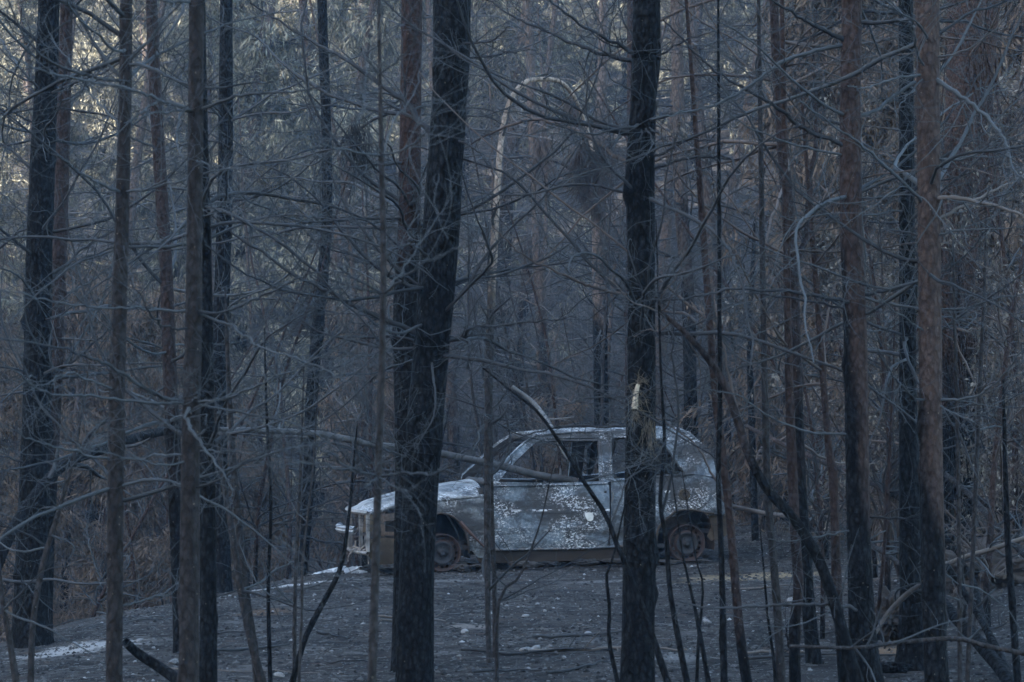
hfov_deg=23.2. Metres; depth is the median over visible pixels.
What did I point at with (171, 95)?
burnt pine
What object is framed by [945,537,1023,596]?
root mound
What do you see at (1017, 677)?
burnt sapling
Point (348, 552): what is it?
burnt sapling
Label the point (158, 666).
fallen log
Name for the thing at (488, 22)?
scorched pine
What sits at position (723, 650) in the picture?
tree
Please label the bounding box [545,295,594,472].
burnt sapling
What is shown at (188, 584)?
burnt pine
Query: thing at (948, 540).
fallen pole
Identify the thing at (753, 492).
burnt sapling
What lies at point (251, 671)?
fallen stick
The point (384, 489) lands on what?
burnt sapling
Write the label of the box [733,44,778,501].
burnt pine
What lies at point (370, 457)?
burnt sapling
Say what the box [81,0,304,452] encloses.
scorched pine
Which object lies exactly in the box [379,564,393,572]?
car debris
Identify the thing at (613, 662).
burnt sapling
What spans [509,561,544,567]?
car debris
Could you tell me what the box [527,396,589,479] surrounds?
burnt thicket
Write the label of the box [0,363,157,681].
burnt sapling
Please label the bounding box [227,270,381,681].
burnt sapling
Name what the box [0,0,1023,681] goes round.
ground
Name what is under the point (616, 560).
car debris
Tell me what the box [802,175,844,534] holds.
burnt sapling
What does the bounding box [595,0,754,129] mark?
scorched pine
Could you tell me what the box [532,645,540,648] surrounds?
stone
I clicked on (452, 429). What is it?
burnt pine
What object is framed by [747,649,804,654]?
fallen stick
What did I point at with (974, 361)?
burnt sapling
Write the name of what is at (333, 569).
ash streak
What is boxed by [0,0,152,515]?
burnt pine
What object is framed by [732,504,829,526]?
fallen pole
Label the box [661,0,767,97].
scorched pine
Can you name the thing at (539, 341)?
burnt sapling
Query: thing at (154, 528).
burnt sapling
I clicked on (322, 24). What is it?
burnt pine
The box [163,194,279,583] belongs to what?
burnt pine
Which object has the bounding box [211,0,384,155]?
scorched pine
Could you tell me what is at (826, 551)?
burnt sapling
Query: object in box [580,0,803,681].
tree
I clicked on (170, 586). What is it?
burnt sapling
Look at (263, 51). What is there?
scorched pine
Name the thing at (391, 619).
fallen stick
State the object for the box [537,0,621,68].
scorched pine
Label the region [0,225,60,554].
burnt pine
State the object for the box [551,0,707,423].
burnt pine
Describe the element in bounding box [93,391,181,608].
burnt sapling
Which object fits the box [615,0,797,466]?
burnt pine
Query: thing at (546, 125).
burnt pine
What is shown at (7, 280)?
scorched pine
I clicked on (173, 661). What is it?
stone
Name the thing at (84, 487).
burnt thicket
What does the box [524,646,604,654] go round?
fallen stick
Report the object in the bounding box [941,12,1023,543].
burnt sapling
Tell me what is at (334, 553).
burnt thicket
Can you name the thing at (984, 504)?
fallen pole
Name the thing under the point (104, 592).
burnt sapling
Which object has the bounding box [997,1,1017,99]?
scorched pine
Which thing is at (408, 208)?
burnt pine
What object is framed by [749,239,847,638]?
burnt sapling
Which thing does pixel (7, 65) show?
scorched pine
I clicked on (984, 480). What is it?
scorched bush
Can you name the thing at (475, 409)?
burnt sapling
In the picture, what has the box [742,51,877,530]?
burnt sapling
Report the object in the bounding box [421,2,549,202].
burnt pine
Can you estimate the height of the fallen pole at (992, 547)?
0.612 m
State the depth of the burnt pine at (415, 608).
14.12 m
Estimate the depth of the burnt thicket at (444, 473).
37.73 m
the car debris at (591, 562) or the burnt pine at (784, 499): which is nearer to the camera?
the car debris at (591, 562)
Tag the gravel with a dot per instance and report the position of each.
(363, 673)
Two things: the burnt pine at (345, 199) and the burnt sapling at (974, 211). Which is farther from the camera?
the burnt pine at (345, 199)
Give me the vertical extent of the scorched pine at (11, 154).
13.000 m
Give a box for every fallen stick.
[170,666,316,672]
[217,631,259,634]
[217,643,288,651]
[316,630,350,638]
[327,656,390,663]
[378,615,445,620]
[381,606,444,621]
[461,637,616,655]
[471,655,552,672]
[509,575,552,583]
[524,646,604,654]
[528,631,686,651]
[532,630,657,638]
[546,660,608,674]
[730,584,792,590]
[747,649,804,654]
[748,650,895,658]
[814,574,898,587]
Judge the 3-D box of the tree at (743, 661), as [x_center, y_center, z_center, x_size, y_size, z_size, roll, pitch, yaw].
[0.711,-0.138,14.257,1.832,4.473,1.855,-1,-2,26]
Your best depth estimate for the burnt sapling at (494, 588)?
16.25 m
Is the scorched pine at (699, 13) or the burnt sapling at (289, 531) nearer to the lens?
the burnt sapling at (289, 531)
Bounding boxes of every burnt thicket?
[0,244,83,625]
[0,345,106,642]
[1,242,165,640]
[1,277,185,625]
[54,266,166,606]
[131,301,278,606]
[133,416,265,605]
[227,395,300,585]
[286,296,394,567]
[380,372,475,536]
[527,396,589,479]
[674,14,898,532]
[679,131,897,525]
[686,0,1022,546]
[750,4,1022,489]
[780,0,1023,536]
[800,0,1023,537]
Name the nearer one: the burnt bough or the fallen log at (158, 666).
the fallen log at (158, 666)
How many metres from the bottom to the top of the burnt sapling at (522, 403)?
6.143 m
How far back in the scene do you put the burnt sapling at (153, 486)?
27.38 m
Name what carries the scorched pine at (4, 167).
on the ground
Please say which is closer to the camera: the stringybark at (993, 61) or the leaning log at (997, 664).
the leaning log at (997, 664)
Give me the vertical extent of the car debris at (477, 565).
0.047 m
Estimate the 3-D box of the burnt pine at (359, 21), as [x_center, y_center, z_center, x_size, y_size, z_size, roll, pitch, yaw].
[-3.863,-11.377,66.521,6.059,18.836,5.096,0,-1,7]
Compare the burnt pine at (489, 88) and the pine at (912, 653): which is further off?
the burnt pine at (489, 88)
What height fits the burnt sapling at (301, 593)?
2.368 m
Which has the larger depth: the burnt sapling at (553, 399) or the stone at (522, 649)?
the burnt sapling at (553, 399)
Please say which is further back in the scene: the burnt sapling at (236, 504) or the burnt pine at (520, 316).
the burnt pine at (520, 316)
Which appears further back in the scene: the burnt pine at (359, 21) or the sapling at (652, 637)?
the burnt pine at (359, 21)
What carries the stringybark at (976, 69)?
on the ground
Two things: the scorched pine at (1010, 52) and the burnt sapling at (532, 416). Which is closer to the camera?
the burnt sapling at (532, 416)
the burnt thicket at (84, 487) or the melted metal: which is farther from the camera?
the burnt thicket at (84, 487)
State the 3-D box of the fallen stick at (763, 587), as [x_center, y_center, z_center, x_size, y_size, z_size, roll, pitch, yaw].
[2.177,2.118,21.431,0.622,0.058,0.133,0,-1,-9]
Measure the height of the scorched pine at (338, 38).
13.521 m
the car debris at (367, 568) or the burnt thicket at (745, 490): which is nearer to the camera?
the car debris at (367, 568)
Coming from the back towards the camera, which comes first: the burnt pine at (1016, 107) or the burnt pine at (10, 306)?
the burnt pine at (1016, 107)
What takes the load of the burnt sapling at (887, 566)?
on the ground
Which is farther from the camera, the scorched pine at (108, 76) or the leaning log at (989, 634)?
the scorched pine at (108, 76)
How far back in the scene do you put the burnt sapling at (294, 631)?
13.96 m
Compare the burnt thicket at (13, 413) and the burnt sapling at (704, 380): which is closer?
the burnt thicket at (13, 413)
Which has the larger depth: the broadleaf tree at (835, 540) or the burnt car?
the burnt car
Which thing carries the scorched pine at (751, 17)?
on the ground
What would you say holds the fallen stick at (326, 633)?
on the ground
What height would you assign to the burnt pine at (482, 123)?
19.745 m
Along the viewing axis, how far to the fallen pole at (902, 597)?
14.17 m
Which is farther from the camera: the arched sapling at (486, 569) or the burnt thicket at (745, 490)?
the burnt thicket at (745, 490)
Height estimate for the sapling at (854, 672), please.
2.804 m
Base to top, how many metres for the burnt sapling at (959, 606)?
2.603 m
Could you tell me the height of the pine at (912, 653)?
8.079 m
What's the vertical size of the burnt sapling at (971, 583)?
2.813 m
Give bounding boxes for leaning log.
[892,598,1013,681]
[946,563,1009,680]
[961,551,1006,643]
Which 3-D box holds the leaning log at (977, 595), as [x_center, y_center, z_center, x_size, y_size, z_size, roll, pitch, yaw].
[2.881,1.605,15.661,0.247,0.583,1.014,0,-1,-6]
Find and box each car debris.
[357,564,388,571]
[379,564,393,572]
[453,563,471,572]
[469,564,481,567]
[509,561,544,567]
[541,561,560,566]
[571,558,600,565]
[598,558,621,562]
[658,559,681,565]
[691,559,711,562]
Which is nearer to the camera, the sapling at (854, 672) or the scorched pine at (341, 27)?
the sapling at (854, 672)
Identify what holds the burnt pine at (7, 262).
on the ground
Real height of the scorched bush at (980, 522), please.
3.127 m
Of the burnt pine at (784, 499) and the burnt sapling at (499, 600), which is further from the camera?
the burnt pine at (784, 499)
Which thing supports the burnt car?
on the ground
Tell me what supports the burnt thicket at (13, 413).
on the ground
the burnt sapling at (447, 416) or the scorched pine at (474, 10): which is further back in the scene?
the scorched pine at (474, 10)
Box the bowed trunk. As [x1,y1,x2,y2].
[0,417,181,570]
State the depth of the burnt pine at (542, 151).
31.92 m
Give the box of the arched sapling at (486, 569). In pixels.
[437,46,593,664]
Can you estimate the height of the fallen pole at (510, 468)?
1.040 m
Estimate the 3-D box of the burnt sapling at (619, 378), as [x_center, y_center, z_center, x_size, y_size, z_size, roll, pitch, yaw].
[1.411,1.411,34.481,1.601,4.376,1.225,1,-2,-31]
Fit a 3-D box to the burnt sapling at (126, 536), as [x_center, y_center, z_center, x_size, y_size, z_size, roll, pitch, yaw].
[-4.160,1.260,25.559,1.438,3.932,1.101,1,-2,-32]
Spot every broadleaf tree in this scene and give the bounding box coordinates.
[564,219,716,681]
[682,3,1023,681]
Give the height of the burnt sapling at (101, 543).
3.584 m
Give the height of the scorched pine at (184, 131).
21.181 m
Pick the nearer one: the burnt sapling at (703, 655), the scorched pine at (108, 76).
the burnt sapling at (703, 655)
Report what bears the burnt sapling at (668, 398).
on the ground
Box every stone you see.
[169,658,178,664]
[274,672,284,676]
[461,629,468,633]
[519,647,531,651]
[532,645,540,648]
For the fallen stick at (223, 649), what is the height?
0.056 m
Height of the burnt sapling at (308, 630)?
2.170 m
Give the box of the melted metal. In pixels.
[344,566,366,573]
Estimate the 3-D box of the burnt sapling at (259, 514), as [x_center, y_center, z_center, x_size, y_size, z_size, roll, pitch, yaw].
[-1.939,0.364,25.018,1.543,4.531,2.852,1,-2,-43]
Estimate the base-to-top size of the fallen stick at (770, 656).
0.130 m
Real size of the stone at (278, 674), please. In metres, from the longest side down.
0.075 x 0.054 x 0.039 m
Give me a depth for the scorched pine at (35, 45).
78.08 m
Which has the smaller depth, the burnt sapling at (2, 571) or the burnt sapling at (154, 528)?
the burnt sapling at (2, 571)
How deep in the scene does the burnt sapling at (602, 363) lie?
29.55 m
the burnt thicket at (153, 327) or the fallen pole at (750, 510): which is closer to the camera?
the fallen pole at (750, 510)
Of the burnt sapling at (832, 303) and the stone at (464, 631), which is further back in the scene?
the burnt sapling at (832, 303)
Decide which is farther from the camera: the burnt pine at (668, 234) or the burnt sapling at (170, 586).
the burnt pine at (668, 234)
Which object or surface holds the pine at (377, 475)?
on the ground
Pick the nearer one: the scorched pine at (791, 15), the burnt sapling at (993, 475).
the burnt sapling at (993, 475)
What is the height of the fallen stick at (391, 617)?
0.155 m
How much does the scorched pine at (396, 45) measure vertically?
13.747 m
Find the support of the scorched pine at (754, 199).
on the ground
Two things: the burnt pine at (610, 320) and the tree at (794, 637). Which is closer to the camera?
the tree at (794, 637)
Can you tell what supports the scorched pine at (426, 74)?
on the ground
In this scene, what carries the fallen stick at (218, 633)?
on the ground
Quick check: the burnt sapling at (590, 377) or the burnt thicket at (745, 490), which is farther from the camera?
the burnt sapling at (590, 377)
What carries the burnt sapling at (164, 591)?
on the ground
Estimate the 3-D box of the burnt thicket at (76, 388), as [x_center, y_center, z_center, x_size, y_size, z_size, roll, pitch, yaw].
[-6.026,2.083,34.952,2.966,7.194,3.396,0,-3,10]
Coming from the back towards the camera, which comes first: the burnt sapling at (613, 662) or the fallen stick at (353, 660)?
the fallen stick at (353, 660)
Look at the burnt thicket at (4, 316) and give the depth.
39.18 m
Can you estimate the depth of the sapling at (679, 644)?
12.99 m
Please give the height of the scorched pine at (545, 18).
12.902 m
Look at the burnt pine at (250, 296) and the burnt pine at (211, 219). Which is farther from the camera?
the burnt pine at (211, 219)
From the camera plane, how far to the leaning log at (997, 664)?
14.35 m
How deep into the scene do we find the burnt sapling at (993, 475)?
16.64 m
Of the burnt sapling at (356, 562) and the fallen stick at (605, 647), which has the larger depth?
the burnt sapling at (356, 562)
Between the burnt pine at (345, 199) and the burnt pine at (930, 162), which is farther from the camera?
the burnt pine at (345, 199)
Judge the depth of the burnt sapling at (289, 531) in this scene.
27.61 m
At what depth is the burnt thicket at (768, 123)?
26.41 m
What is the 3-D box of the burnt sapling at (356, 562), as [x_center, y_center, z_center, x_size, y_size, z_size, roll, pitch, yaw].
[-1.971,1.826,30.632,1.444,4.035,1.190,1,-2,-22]
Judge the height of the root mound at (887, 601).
0.395 m
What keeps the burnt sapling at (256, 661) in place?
on the ground
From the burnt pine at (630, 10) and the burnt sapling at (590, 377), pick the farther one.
the burnt sapling at (590, 377)
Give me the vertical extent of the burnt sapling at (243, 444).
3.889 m
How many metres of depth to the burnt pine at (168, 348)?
17.16 m
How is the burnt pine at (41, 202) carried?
on the ground
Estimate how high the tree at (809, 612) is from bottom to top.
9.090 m
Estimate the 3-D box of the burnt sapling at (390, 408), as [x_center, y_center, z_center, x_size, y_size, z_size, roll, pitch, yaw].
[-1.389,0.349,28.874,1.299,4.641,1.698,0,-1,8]
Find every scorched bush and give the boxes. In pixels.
[628,63,1023,578]
[748,242,1023,538]
[808,225,1023,560]
[941,169,1023,592]
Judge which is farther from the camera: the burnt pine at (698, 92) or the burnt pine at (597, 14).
the burnt pine at (597, 14)
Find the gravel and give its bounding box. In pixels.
[0,521,1023,681]
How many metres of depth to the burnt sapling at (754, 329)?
23.91 m
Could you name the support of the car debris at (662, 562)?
on the ground
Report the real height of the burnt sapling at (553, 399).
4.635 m
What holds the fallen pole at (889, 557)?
on the ground
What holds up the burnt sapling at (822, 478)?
on the ground
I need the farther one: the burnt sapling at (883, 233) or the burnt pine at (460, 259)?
the burnt pine at (460, 259)
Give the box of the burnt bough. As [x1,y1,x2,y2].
[2,557,141,617]
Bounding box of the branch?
[789,592,1023,681]
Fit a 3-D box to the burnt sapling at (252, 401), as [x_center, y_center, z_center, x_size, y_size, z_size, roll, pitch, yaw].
[-2.835,1.416,27.938,3.539,5.622,1.914,-1,-2,34]
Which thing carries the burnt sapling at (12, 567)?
on the ground
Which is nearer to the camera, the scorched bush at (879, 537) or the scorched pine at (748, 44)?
the scorched bush at (879, 537)
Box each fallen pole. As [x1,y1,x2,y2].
[220,383,577,482]
[511,385,583,474]
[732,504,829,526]
[745,424,961,554]
[803,405,1022,534]
[829,498,987,651]
[876,551,956,632]
[943,470,1023,569]
[945,494,1023,584]
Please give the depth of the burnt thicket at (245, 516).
32.21 m
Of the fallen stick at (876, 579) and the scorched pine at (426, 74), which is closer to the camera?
the fallen stick at (876, 579)
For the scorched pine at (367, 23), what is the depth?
48.96 m
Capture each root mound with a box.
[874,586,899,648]
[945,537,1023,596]
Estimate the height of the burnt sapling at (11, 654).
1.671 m
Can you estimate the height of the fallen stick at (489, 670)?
0.110 m
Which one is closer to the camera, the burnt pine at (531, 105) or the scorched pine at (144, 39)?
the burnt pine at (531, 105)
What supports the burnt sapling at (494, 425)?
on the ground
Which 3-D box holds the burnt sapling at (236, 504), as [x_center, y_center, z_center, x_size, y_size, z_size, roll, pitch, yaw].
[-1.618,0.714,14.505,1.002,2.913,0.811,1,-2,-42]
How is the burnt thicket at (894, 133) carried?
on the ground
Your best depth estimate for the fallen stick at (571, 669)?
15.25 m
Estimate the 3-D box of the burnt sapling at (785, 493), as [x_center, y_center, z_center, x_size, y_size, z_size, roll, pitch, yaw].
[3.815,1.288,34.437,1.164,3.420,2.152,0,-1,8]
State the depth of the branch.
12.45 m
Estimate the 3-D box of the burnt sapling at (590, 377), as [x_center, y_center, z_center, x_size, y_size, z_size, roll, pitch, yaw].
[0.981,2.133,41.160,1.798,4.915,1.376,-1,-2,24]
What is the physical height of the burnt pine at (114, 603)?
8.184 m
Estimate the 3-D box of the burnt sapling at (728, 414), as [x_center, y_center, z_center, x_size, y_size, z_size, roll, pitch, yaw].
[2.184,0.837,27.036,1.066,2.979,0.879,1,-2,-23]
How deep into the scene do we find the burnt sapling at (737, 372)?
34.48 m
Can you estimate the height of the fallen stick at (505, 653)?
0.116 m
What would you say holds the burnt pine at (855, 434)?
on the ground
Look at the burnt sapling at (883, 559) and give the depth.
15.17 m
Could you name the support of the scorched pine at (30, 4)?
on the ground
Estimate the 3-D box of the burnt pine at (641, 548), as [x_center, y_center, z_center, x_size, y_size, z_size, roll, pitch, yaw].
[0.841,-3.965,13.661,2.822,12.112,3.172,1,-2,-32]
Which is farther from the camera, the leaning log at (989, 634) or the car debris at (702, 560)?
the car debris at (702, 560)
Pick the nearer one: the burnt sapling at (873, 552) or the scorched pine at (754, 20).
the burnt sapling at (873, 552)
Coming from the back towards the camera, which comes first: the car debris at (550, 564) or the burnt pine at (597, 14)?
the burnt pine at (597, 14)
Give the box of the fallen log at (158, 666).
[123,638,177,681]
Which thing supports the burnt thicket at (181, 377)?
on the ground
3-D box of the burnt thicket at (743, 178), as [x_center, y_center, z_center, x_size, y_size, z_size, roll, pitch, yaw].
[4.203,-0.972,30.740,3.813,8.993,4.367,-1,1,26]
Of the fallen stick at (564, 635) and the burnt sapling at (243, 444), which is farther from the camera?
the burnt sapling at (243, 444)
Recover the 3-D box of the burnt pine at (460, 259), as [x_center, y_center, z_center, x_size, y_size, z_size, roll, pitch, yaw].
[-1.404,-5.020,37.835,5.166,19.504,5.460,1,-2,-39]
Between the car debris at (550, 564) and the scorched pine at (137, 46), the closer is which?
the car debris at (550, 564)
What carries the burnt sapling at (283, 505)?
on the ground
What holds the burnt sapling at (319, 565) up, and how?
on the ground
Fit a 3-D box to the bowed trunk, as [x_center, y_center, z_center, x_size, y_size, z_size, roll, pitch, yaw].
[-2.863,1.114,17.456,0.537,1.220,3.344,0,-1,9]
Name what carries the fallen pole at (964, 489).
on the ground
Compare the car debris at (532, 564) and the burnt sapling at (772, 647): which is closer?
the burnt sapling at (772, 647)
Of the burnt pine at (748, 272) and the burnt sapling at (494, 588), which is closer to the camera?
the burnt sapling at (494, 588)
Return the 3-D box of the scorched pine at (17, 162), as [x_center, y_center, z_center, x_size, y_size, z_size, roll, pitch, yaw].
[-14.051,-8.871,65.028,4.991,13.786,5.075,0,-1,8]
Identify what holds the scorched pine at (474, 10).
on the ground
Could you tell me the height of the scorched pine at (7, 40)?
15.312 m
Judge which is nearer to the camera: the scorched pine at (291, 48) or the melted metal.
the melted metal
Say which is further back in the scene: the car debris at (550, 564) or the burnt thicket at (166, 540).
the burnt thicket at (166, 540)
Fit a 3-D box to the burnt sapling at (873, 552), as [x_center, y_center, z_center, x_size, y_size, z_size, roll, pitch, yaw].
[2.579,0.071,20.867,1.438,3.932,1.101,0,-1,9]
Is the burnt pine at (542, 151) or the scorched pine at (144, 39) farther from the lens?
the scorched pine at (144, 39)
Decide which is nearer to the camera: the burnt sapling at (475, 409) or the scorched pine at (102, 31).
the burnt sapling at (475, 409)
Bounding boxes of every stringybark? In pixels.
[740,0,1023,568]
[788,0,1023,548]
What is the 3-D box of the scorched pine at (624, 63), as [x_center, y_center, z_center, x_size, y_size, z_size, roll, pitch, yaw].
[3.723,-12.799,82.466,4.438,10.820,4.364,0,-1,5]
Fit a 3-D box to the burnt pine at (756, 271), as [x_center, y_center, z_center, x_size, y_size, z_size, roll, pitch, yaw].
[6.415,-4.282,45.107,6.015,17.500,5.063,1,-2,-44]
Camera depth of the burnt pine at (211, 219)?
47.37 m
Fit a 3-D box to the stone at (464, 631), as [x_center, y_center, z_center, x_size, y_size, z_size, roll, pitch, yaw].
[-0.340,2.093,17.939,0.051,0.048,0.071,0,-2,-15]
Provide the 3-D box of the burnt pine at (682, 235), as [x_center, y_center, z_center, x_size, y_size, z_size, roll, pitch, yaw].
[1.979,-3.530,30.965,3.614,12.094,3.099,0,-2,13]
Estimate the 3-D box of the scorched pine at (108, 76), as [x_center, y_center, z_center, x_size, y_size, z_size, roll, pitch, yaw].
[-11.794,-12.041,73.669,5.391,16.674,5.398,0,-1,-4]
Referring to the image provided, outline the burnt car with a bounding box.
[335,426,726,571]
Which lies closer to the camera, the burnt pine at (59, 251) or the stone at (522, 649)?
the stone at (522, 649)
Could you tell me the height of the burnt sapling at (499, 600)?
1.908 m
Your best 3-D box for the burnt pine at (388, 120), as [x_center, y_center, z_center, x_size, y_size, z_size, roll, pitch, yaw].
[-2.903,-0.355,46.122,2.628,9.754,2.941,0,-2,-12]
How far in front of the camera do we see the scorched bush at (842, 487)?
19.92 m
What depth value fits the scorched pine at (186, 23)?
80.68 m
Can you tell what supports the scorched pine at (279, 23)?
on the ground
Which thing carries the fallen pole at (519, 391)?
on the ground
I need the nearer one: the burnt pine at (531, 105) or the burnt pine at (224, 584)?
the burnt pine at (224, 584)
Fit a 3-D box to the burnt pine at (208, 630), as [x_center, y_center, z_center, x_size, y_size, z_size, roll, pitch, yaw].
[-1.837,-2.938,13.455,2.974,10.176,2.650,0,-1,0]
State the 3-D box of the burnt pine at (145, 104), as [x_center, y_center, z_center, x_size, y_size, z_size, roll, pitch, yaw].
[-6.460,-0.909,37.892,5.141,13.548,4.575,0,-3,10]
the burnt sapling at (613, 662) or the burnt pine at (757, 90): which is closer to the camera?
the burnt sapling at (613, 662)
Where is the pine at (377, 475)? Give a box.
[230,0,548,681]
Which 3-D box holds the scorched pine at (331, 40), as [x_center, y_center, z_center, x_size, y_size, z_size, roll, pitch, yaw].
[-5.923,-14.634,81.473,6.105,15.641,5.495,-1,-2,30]
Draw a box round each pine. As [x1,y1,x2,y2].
[0,0,69,249]
[0,0,79,289]
[0,0,82,527]
[0,0,96,141]
[0,0,150,361]
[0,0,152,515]
[0,0,160,626]
[0,0,183,328]
[0,0,254,615]
[0,0,282,647]
[0,0,322,652]
[0,0,361,681]
[0,0,376,681]
[0,0,448,681]
[0,17,82,518]
[0,41,23,175]
[0,101,25,329]
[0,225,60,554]
[7,0,186,238]
[8,0,400,592]
[13,2,180,185]
[35,1,179,142]
[72,0,291,356]
[77,0,400,401]
[80,0,282,205]
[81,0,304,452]
[116,4,207,164]
[128,0,620,671]
[132,0,351,255]
[140,52,283,485]
[154,0,471,544]
[155,0,499,576]
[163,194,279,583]
[164,0,286,99]
[179,92,336,582]
[205,0,730,681]
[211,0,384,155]
[215,0,399,353]
[233,0,393,274]
[243,0,598,564]
[254,14,398,82]
[259,0,461,570]
[265,0,429,190]
[276,14,427,80]
[281,62,426,565]
[294,0,466,262]
[335,0,590,564]
[366,0,626,377]
[369,1,432,148]
[373,0,609,154]
[383,0,955,681]
[387,0,618,473]
[395,2,543,142]
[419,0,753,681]
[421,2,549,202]
[428,0,619,127]
[444,14,556,478]
[456,0,680,478]
[469,1,620,467]
[471,0,732,467]
[516,0,747,467]
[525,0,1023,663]
[533,0,779,438]
[535,18,700,473]
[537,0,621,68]
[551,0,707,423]
[562,0,1023,681]
[568,0,763,512]
[569,0,685,102]
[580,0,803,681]
[582,0,843,521]
[589,0,770,163]
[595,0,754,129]
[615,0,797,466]
[643,0,1023,681]
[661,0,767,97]
[674,21,814,506]
[700,35,833,467]
[707,0,802,383]
[712,3,803,129]
[714,1,841,521]
[715,0,770,58]
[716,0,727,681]
[722,0,1023,670]
[727,3,816,355]
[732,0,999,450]
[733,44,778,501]
[778,0,1006,170]
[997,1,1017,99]
[998,1,1023,320]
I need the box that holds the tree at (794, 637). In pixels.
[655,0,1016,681]
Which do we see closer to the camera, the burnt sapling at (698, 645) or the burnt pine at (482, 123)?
the burnt sapling at (698, 645)
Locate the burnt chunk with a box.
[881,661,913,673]
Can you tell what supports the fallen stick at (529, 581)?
on the ground
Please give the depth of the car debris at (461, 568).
24.70 m
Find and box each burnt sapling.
[0,315,78,619]
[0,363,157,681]
[0,439,67,642]
[0,442,134,681]
[61,434,130,616]
[62,285,292,616]
[63,314,170,614]
[64,343,233,582]
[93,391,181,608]
[127,318,379,681]
[127,399,171,601]
[133,221,321,681]
[133,388,168,601]
[141,209,347,604]
[153,580,169,603]
[181,301,330,574]
[199,383,263,594]
[202,301,420,681]
[210,158,346,578]
[216,325,400,681]
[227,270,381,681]
[229,159,371,585]
[270,349,448,681]
[274,438,316,577]
[283,169,394,523]
[292,279,392,573]
[293,330,394,573]
[326,193,396,526]
[327,323,394,498]
[393,222,580,657]
[439,326,475,482]
[442,381,625,681]
[444,173,514,480]
[455,291,528,478]
[456,113,559,471]
[471,148,597,473]
[488,206,584,478]
[511,270,582,480]
[527,327,618,470]
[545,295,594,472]
[546,368,728,681]
[551,36,881,525]
[552,393,799,681]
[561,70,630,473]
[582,392,706,681]
[585,312,657,457]
[650,459,865,681]
[656,368,709,477]
[681,257,743,516]
[688,119,774,509]
[695,287,758,497]
[706,223,785,540]
[735,124,894,577]
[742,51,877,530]
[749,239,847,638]
[753,314,788,511]
[768,210,866,559]
[780,93,1023,533]
[802,158,843,513]
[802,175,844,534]
[803,95,985,591]
[816,117,918,376]
[822,291,991,639]
[866,239,1023,681]
[872,17,1023,523]
[898,141,1023,469]
[905,211,1023,681]
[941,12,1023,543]
[943,161,1023,626]
[962,332,1023,681]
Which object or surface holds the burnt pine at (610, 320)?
on the ground
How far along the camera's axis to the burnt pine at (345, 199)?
32.61 m

